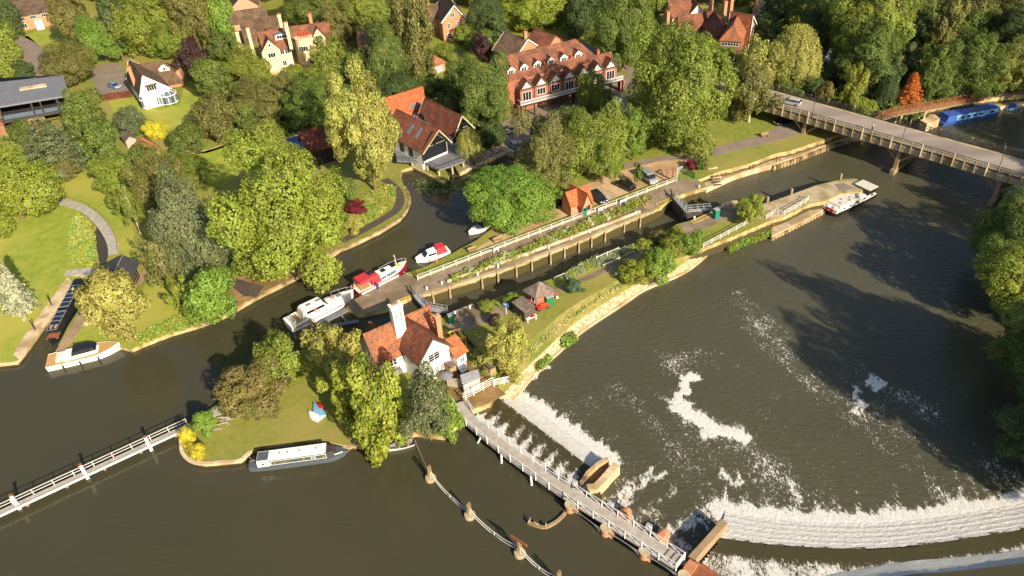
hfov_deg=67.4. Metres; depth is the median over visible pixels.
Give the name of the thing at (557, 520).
floating boom
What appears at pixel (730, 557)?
weir apron water
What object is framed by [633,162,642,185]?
broadleaf tree
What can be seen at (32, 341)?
bank coping
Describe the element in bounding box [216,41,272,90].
broadleaf tree
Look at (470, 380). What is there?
garden shed
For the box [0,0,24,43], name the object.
broadleaf tree
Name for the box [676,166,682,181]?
crane post
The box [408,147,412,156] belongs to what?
window
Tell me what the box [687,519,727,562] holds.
weir wall
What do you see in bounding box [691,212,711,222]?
yellow markings
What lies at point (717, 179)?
steps
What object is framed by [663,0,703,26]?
white house
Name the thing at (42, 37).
distant lawn
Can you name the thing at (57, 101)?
window frame
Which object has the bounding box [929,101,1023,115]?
quay
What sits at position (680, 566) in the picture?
sluice gate
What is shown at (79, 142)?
undergrowth
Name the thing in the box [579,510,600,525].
sluice gate
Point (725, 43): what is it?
window
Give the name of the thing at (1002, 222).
broadleaf tree
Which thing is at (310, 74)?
broadleaf tree
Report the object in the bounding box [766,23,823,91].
weeping willow
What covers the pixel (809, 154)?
sheet piling
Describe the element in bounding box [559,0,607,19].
broadleaf tree
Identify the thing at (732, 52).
broadleaf tree
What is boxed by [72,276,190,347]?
riverside lawn
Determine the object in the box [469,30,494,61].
copper beech
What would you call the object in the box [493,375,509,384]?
field gate
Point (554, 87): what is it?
window
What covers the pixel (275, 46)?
cream house
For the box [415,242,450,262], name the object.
cabin cruiser
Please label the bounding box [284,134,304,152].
swimming pool
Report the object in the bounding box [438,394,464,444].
broadleaf tree
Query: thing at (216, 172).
orchard lawn
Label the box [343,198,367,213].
garden shrub
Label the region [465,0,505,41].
broadleaf tree
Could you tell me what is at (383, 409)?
broadleaf tree
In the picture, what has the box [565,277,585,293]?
garden shrub
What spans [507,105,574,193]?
broadleaf tree
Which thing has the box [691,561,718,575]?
weir platform
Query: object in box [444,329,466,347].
pergola
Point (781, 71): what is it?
broadleaf tree
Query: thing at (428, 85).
broadleaf tree
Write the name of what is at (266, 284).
river terrace
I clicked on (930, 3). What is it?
broadleaf tree
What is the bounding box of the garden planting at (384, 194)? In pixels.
[358,184,396,222]
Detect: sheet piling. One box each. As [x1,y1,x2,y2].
[770,210,825,240]
[772,138,850,169]
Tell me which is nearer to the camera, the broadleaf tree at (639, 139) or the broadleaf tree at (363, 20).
the broadleaf tree at (639, 139)
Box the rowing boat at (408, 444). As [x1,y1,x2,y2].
[387,439,414,450]
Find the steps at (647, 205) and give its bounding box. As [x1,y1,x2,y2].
[644,204,653,215]
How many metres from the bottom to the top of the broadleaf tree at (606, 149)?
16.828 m
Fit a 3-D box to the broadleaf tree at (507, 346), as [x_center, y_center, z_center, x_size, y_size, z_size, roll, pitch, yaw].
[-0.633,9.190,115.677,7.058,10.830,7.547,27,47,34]
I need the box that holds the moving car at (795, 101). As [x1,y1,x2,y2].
[780,97,801,106]
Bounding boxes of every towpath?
[624,120,824,169]
[950,89,1023,101]
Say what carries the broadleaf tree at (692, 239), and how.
on the lock island
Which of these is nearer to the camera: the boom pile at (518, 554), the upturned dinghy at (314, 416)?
the boom pile at (518, 554)
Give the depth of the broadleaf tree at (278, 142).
174.80 m
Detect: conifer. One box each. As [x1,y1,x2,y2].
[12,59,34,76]
[752,0,766,33]
[924,0,971,56]
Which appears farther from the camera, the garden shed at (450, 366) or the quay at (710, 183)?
the quay at (710, 183)
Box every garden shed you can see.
[120,130,135,147]
[444,361,456,375]
[460,369,480,393]
[482,360,495,378]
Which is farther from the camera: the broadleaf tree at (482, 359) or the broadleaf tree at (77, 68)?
the broadleaf tree at (77, 68)
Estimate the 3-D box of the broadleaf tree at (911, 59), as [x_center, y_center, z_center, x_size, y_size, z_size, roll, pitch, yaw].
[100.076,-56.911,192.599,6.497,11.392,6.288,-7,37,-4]
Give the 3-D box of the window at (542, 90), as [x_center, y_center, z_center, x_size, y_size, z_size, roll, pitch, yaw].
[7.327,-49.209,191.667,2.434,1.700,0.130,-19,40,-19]
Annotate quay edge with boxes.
[705,137,859,192]
[770,209,824,236]
[918,103,1023,123]
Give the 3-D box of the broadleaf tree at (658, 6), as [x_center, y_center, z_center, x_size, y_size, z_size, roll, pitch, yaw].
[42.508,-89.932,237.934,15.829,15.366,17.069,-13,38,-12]
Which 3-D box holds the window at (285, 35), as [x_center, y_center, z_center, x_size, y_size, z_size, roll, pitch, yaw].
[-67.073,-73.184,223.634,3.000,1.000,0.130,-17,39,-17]
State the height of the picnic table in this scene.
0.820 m
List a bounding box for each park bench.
[467,245,476,252]
[493,235,501,242]
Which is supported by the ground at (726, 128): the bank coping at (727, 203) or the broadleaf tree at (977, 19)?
the broadleaf tree at (977, 19)
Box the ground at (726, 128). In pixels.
[0,0,1023,361]
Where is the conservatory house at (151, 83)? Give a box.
[126,59,186,109]
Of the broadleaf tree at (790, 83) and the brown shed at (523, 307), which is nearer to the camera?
the brown shed at (523, 307)
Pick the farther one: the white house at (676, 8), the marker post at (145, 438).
the white house at (676, 8)
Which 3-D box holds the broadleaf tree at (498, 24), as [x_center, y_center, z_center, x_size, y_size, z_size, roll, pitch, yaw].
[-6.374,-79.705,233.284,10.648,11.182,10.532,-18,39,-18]
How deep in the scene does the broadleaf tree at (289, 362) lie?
114.27 m
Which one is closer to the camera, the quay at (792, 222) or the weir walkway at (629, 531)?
the weir walkway at (629, 531)
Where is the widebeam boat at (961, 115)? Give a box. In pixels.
[937,103,1000,125]
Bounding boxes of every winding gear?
[571,478,577,487]
[608,500,613,508]
[646,522,652,531]
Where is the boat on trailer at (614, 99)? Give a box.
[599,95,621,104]
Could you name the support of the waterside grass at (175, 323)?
on the riverside lawn at (160, 311)
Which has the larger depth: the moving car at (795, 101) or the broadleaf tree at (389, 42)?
the broadleaf tree at (389, 42)
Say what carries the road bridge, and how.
on the ground at (726, 128)
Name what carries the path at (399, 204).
on the ground at (726, 128)
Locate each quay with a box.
[705,136,848,187]
[771,208,823,235]
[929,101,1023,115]
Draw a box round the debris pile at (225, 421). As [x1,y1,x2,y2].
[211,416,235,430]
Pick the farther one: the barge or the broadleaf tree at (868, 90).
the broadleaf tree at (868, 90)
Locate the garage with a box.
[427,55,445,72]
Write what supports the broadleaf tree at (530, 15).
on the ground at (726, 128)
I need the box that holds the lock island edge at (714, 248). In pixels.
[205,190,862,466]
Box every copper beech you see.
[171,35,208,79]
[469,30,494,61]
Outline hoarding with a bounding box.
[680,166,695,178]
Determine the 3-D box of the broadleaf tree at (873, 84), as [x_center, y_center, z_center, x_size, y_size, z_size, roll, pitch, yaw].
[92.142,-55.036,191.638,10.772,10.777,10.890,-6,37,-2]
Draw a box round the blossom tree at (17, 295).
[0,259,41,320]
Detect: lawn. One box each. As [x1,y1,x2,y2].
[23,30,71,46]
[56,160,137,259]
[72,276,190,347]
[108,86,198,131]
[193,141,251,187]
[442,40,473,61]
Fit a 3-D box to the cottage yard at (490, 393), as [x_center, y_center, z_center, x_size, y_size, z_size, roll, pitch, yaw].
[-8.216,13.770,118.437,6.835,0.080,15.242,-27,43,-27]
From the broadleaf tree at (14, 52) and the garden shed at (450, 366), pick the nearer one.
the garden shed at (450, 366)
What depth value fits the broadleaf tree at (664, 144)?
171.60 m
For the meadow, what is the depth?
150.91 m
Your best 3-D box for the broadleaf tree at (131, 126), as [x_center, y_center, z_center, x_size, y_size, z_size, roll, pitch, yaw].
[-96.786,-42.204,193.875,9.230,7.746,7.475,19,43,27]
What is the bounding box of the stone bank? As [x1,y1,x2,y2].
[500,257,701,402]
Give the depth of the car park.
163.42 m
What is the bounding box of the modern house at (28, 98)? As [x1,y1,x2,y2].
[0,75,68,137]
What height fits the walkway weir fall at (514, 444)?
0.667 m
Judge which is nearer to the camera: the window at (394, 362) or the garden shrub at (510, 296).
the window at (394, 362)
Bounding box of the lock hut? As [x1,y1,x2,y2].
[522,281,556,307]
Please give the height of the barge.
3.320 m
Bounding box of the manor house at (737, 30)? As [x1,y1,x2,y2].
[665,0,758,53]
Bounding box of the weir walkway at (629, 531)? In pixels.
[452,395,685,575]
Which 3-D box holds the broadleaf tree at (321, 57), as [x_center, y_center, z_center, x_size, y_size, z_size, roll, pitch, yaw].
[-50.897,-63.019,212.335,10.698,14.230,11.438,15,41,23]
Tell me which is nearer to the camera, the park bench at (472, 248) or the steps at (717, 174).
the park bench at (472, 248)
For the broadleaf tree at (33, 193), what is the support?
on the ground at (726, 128)
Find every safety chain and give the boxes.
[431,474,466,510]
[472,512,516,548]
[522,550,555,575]
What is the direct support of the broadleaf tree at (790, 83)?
on the ground at (726, 128)
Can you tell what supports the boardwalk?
on the ground at (726, 128)
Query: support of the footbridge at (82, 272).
on the ground at (726, 128)
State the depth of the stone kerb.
132.42 m
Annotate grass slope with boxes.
[498,257,688,391]
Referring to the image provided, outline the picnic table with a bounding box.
[526,314,536,322]
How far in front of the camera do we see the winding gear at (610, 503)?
96.72 m
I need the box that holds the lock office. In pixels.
[561,183,593,217]
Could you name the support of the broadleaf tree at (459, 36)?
on the ground at (726, 128)
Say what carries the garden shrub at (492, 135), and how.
on the ground at (726, 128)
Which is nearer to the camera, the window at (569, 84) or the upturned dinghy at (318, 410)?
the upturned dinghy at (318, 410)
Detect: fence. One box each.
[417,177,675,279]
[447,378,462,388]
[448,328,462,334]
[463,333,484,360]
[463,377,492,400]
[703,219,752,247]
[766,196,808,218]
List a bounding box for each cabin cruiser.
[283,287,352,332]
[350,256,406,296]
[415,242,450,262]
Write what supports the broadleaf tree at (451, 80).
on the ground at (726, 128)
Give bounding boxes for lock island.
[181,178,862,460]
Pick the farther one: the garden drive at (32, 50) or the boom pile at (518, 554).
the garden drive at (32, 50)
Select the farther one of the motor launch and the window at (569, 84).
the window at (569, 84)
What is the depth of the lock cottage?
116.50 m
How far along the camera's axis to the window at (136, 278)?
142.51 m
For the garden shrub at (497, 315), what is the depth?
127.11 m
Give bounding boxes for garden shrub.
[127,48,138,56]
[140,119,169,139]
[177,425,196,447]
[186,442,205,460]
[190,409,216,438]
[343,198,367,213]
[343,214,363,235]
[433,42,453,60]
[477,298,495,312]
[479,118,507,148]
[487,313,502,326]
[502,293,520,307]
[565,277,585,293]
[636,238,652,249]
[649,229,665,242]
[668,225,685,235]
[684,159,697,170]
[695,158,708,169]
[801,76,827,97]
[816,81,834,100]
[838,96,876,115]
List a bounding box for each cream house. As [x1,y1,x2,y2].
[235,13,294,71]
[290,12,332,64]
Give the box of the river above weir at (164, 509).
[0,155,671,575]
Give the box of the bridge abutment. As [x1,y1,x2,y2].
[918,114,939,131]
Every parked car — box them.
[107,81,120,89]
[505,124,518,133]
[507,140,519,150]
[552,195,562,207]
[590,188,607,203]
[614,179,635,191]
[640,167,657,184]
[773,117,792,125]
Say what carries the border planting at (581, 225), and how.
on the lock paving at (386, 294)
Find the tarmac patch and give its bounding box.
[834,183,851,191]
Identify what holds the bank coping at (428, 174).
on the ground at (726, 128)
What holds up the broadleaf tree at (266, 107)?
on the ground at (726, 128)
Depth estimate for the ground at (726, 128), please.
175.41 m
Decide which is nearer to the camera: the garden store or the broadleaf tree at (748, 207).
the garden store
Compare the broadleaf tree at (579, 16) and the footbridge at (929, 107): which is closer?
the footbridge at (929, 107)
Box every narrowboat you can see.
[46,278,88,344]
[248,443,345,471]
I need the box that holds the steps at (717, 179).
[714,175,721,185]
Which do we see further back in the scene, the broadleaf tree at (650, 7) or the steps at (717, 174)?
the broadleaf tree at (650, 7)
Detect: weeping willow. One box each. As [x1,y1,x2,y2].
[455,127,482,162]
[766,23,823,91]
[873,78,899,108]
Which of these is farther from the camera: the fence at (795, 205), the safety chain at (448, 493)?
the fence at (795, 205)
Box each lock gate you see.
[409,285,428,308]
[424,302,456,316]
[670,189,689,222]
[685,203,722,221]
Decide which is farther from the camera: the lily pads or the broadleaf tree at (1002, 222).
the lily pads
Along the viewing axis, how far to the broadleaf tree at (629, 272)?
134.25 m
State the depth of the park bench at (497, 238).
147.49 m
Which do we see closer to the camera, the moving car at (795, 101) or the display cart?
the display cart
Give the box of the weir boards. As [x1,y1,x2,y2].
[460,418,564,504]
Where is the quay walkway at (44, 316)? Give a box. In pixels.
[14,277,71,359]
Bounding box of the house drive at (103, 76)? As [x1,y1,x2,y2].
[91,63,130,94]
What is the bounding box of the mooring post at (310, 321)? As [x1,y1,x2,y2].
[308,317,314,333]
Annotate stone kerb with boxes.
[512,256,706,399]
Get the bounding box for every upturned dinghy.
[308,410,323,421]
[313,402,325,416]
[317,401,324,408]
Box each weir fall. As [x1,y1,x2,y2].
[475,415,570,486]
[504,397,604,467]
[720,504,1023,548]
[828,550,1023,575]
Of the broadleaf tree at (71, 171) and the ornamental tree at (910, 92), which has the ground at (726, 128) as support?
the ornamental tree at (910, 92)
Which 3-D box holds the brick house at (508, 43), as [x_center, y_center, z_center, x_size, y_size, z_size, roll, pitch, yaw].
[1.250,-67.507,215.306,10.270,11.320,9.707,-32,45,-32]
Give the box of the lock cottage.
[359,300,468,378]
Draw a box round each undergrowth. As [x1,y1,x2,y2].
[0,125,118,163]
[206,66,332,119]
[224,112,328,142]
[410,75,501,131]
[812,68,1002,120]
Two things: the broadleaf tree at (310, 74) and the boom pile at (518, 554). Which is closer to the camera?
the boom pile at (518, 554)
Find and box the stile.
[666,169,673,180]
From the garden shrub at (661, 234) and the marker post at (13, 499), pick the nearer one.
the marker post at (13, 499)
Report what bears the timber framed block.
on the ground at (726, 128)
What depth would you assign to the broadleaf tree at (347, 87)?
194.73 m
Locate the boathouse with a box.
[97,254,141,293]
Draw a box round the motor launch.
[45,341,119,371]
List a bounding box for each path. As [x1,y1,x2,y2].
[172,139,246,154]
[339,178,404,242]
[444,203,742,333]
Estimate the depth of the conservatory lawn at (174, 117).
207.64 m
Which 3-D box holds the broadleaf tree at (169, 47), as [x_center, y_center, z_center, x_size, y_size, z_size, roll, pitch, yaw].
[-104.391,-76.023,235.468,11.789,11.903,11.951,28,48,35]
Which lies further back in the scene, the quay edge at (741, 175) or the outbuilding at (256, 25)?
the outbuilding at (256, 25)
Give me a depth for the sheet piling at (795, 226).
150.33 m
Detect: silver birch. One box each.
[45,0,89,45]
[109,183,144,234]
[133,235,187,288]
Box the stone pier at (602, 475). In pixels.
[580,457,619,493]
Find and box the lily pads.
[408,178,468,194]
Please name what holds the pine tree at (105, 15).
on the ground at (726, 128)
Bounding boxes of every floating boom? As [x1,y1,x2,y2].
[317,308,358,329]
[527,511,566,528]
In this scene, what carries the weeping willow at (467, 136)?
on the ground at (726, 128)
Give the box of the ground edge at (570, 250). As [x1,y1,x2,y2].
[0,56,1023,366]
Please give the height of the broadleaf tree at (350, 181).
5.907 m
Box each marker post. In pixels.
[8,493,21,509]
[78,463,89,479]
[143,435,152,451]
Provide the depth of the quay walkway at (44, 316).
136.04 m
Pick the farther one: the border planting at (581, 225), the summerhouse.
the summerhouse
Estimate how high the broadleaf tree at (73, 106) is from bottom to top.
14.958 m
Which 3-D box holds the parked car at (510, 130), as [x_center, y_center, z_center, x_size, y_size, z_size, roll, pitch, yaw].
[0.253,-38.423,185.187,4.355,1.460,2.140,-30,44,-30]
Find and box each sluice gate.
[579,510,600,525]
[615,533,638,549]
[653,557,683,572]
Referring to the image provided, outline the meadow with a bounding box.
[0,202,94,361]
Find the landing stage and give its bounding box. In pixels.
[210,407,220,416]
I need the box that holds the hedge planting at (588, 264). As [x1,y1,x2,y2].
[561,239,659,279]
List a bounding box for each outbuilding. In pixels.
[229,6,267,34]
[239,15,279,45]
[355,28,378,54]
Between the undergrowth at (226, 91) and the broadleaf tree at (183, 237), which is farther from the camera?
the undergrowth at (226, 91)
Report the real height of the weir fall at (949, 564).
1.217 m
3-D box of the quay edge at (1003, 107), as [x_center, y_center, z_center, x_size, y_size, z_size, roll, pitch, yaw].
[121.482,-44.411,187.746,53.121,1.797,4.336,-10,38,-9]
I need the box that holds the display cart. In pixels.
[536,302,549,311]
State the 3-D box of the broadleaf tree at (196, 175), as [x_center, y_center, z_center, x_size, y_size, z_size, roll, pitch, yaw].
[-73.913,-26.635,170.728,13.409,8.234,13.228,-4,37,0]
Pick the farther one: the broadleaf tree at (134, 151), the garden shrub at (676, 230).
the broadleaf tree at (134, 151)
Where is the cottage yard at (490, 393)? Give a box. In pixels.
[443,358,505,408]
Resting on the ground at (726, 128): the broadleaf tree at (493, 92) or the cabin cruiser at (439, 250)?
the broadleaf tree at (493, 92)
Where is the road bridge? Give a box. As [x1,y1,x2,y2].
[691,70,1023,206]
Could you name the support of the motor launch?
on the river above weir at (164, 509)
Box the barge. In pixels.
[822,180,878,216]
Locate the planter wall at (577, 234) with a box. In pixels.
[447,210,640,282]
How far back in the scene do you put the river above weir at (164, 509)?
103.97 m
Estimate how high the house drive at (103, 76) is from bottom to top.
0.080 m
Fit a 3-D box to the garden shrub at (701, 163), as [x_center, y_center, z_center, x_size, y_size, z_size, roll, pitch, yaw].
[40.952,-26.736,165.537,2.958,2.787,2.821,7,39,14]
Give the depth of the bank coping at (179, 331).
131.58 m
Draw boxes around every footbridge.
[64,267,96,275]
[875,91,991,122]
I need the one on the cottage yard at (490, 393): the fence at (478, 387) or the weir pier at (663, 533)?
the fence at (478, 387)
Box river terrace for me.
[224,248,337,305]
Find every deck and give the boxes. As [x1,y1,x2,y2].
[55,296,105,351]
[138,270,147,285]
[227,278,263,296]
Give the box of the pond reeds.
[67,212,97,267]
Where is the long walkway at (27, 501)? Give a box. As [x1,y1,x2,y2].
[0,419,187,516]
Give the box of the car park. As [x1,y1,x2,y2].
[472,159,687,252]
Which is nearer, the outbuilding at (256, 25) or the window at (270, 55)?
the window at (270, 55)
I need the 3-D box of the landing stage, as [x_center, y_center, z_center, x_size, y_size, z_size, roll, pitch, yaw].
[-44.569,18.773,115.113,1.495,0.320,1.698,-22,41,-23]
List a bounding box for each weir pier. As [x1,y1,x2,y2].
[565,501,578,513]
[600,507,631,539]
[639,528,669,562]
[678,559,698,575]
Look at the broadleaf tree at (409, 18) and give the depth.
198.83 m
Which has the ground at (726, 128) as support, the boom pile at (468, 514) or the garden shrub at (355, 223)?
the garden shrub at (355, 223)
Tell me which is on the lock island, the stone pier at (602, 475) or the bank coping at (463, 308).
the bank coping at (463, 308)
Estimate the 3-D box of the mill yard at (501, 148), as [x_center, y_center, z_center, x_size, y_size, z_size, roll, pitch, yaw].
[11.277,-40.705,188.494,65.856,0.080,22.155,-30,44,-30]
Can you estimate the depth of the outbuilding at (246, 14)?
252.34 m
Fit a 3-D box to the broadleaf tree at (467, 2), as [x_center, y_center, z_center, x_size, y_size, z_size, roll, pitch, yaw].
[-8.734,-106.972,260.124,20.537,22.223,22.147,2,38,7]
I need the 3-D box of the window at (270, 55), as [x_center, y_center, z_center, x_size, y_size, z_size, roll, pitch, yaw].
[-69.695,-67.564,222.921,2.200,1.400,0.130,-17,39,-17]
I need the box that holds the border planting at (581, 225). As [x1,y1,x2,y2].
[449,194,653,282]
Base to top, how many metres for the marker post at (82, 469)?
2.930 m
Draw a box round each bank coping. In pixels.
[0,297,63,364]
[158,314,228,339]
[179,441,251,465]
[230,186,410,313]
[348,432,415,447]
[412,166,445,183]
[421,206,661,296]
[450,304,473,313]
[458,151,506,174]
[711,200,737,212]
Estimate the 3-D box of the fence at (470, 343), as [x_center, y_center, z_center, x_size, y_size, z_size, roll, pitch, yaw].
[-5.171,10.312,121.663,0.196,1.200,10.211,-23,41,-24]
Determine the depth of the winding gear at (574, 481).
99.66 m
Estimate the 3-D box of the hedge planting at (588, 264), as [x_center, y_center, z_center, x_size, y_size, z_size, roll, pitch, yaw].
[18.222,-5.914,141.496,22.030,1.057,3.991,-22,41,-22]
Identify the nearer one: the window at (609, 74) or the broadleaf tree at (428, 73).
the window at (609, 74)
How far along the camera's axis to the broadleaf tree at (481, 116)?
188.02 m
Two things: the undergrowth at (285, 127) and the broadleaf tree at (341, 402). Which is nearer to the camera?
the broadleaf tree at (341, 402)
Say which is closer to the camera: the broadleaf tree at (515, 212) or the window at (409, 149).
the broadleaf tree at (515, 212)
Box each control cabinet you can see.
[447,312,454,323]
[545,293,553,305]
[712,207,719,218]
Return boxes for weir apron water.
[702,528,1023,575]
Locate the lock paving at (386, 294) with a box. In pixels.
[347,179,704,313]
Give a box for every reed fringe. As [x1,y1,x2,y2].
[534,354,552,371]
[558,330,578,347]
[726,227,773,253]
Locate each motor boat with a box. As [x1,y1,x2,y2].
[468,221,492,234]
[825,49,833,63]
[1005,103,1019,110]
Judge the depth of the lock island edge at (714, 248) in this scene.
144.44 m
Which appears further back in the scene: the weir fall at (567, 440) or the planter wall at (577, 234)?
the planter wall at (577, 234)
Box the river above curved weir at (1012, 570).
[909,563,1023,575]
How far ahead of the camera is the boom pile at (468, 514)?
98.12 m
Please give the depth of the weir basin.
108.86 m
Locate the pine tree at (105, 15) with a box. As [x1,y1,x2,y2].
[94,0,128,61]
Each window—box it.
[132,269,140,285]
[146,84,156,91]
[268,52,275,57]
[276,34,286,38]
[298,46,307,51]
[390,358,397,365]
[399,142,403,151]
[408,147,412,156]
[428,350,439,362]
[522,91,531,101]
[537,86,545,94]
[551,83,559,91]
[565,80,573,90]
[606,69,614,79]
[721,41,738,46]
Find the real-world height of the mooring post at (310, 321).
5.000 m
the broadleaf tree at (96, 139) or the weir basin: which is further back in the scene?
the broadleaf tree at (96, 139)
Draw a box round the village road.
[528,28,689,89]
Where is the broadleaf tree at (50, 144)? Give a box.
[19,115,92,180]
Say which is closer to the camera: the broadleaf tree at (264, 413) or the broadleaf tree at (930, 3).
the broadleaf tree at (264, 413)
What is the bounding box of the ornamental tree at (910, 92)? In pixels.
[896,72,923,114]
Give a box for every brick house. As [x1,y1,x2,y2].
[11,0,60,30]
[231,0,260,10]
[424,0,465,41]
[492,30,537,55]
[528,29,564,47]
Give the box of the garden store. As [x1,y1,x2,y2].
[456,363,468,373]
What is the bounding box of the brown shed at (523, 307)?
[511,296,535,322]
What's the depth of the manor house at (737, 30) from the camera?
216.27 m
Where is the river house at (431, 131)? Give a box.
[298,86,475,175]
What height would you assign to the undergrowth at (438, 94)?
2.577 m
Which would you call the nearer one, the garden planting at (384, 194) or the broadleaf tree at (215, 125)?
the garden planting at (384, 194)
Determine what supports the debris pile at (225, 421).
on the lock island
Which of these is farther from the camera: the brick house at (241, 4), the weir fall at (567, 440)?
the brick house at (241, 4)
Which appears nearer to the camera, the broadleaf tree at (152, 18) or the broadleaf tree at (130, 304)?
the broadleaf tree at (130, 304)
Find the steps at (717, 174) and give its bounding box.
[708,167,721,178]
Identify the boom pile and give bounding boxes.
[425,465,435,483]
[464,502,475,520]
[511,535,526,559]
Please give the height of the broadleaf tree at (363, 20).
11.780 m
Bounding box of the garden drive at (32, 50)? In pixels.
[17,37,54,75]
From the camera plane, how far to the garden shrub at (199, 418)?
110.09 m
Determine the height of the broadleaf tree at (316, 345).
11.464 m
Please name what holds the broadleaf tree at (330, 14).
on the ground at (726, 128)
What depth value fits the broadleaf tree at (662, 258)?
133.83 m
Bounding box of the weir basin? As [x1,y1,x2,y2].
[471,398,604,530]
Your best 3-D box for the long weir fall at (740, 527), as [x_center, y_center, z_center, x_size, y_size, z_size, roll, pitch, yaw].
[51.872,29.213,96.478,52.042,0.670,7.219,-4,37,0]
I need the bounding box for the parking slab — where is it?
[599,186,616,201]
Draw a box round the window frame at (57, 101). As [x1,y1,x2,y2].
[0,98,59,121]
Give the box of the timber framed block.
[488,39,624,115]
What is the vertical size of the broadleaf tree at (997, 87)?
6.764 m
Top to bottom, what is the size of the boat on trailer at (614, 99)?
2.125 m
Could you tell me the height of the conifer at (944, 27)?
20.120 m
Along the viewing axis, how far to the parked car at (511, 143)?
178.00 m
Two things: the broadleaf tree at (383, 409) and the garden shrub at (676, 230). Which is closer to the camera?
the broadleaf tree at (383, 409)
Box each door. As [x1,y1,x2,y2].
[435,65,442,72]
[583,207,586,216]
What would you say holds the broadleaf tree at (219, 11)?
on the ground at (726, 128)
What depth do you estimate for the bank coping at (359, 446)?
108.47 m
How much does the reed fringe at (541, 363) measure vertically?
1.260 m
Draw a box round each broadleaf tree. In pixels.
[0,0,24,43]
[0,18,27,77]
[0,141,64,238]
[5,117,34,144]
[19,115,92,180]
[34,38,95,85]
[43,146,82,183]
[57,87,106,141]
[71,265,152,342]
[74,10,127,63]
[79,115,125,162]
[86,156,141,192]
[104,186,136,215]
[107,0,193,58]
[112,105,145,136]
[119,144,195,219]
[125,140,162,175]
[146,162,232,289]
[147,20,187,58]
[159,147,208,189]
[162,274,190,308]
[163,0,213,54]
[166,121,204,152]
[180,263,237,325]
[188,55,229,97]
[189,91,236,142]
[200,0,236,42]
[204,126,352,294]
[206,30,237,60]
[212,352,291,420]
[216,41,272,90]
[227,72,294,123]
[229,99,263,128]
[231,383,281,421]
[252,119,286,158]
[252,329,304,397]
[277,64,306,85]
[280,73,336,130]
[281,0,322,24]
[298,63,335,99]
[300,322,361,376]
[307,32,344,85]
[314,0,364,46]
[314,365,359,432]
[323,52,402,190]
[330,50,356,80]
[330,349,409,467]
[335,177,357,201]
[338,0,390,32]
[341,83,359,105]
[345,45,377,89]
[351,6,382,39]
[365,14,413,93]
[374,67,420,97]
[385,0,404,22]
[387,0,434,83]
[398,360,450,439]
[417,76,447,95]
[421,59,436,78]
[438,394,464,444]
[441,91,463,112]
[443,59,463,97]
[453,23,476,44]
[455,49,513,125]
[458,52,480,66]
[459,0,491,6]
[463,27,493,49]
[463,163,562,236]
[464,96,491,117]
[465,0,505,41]
[468,342,503,377]
[475,7,509,40]
[483,313,529,384]
[499,0,565,29]
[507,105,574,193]
[535,0,566,16]
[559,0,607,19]
[559,96,625,182]
[561,1,596,38]
[576,67,605,116]
[583,0,652,70]
[587,89,614,108]
[592,0,624,27]
[604,111,637,166]
[617,258,656,285]
[618,103,652,159]
[621,16,739,160]
[631,0,667,22]
[633,4,657,27]
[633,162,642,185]
[634,247,677,286]
[644,21,681,66]
[648,120,691,150]
[658,232,690,257]
[675,34,722,61]
[679,228,703,256]
[703,42,742,76]
[705,0,750,6]
[726,88,756,115]
[730,55,783,122]
[733,33,784,88]
[735,192,765,222]
[746,0,806,26]
[754,10,783,45]
[766,50,794,89]
[775,73,804,96]
[782,0,831,35]
[801,4,844,55]
[819,0,924,65]
[822,48,849,84]
[831,11,910,88]
[839,62,870,110]
[842,75,872,99]
[862,47,908,85]
[870,52,907,82]
[896,0,938,32]
[900,41,926,83]
[904,5,939,53]
[911,43,950,94]
[919,66,954,100]
[930,25,1014,100]
[951,9,996,51]
[965,0,1023,38]
[967,184,1023,273]
[970,239,1023,316]
[975,66,1015,92]
[984,299,1023,387]
[986,1,1023,59]
[990,33,1023,92]
[990,375,1023,458]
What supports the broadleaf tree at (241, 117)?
on the ground at (726, 128)
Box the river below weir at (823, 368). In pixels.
[429,42,1023,575]
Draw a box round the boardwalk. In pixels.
[56,195,118,256]
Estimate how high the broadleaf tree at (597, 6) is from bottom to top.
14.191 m
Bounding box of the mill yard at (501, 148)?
[459,72,649,171]
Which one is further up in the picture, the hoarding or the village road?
the village road
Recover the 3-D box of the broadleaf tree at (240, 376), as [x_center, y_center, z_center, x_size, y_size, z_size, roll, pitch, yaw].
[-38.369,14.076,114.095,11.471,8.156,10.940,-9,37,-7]
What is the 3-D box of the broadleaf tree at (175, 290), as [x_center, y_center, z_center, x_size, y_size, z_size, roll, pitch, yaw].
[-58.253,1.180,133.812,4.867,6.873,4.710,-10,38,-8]
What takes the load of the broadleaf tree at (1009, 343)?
on the right bank
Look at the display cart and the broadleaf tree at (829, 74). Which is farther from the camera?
the broadleaf tree at (829, 74)
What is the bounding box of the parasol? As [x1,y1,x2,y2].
[439,371,452,380]
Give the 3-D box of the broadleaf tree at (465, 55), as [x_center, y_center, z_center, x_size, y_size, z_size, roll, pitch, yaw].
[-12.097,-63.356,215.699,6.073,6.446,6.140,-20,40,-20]
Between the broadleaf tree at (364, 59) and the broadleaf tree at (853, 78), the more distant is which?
the broadleaf tree at (364, 59)
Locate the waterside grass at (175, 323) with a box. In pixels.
[139,308,203,346]
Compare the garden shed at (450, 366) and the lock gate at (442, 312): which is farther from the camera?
the lock gate at (442, 312)
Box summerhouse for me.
[133,137,158,157]
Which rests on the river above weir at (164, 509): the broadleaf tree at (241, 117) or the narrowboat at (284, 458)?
the narrowboat at (284, 458)
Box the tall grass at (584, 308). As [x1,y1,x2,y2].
[504,266,656,383]

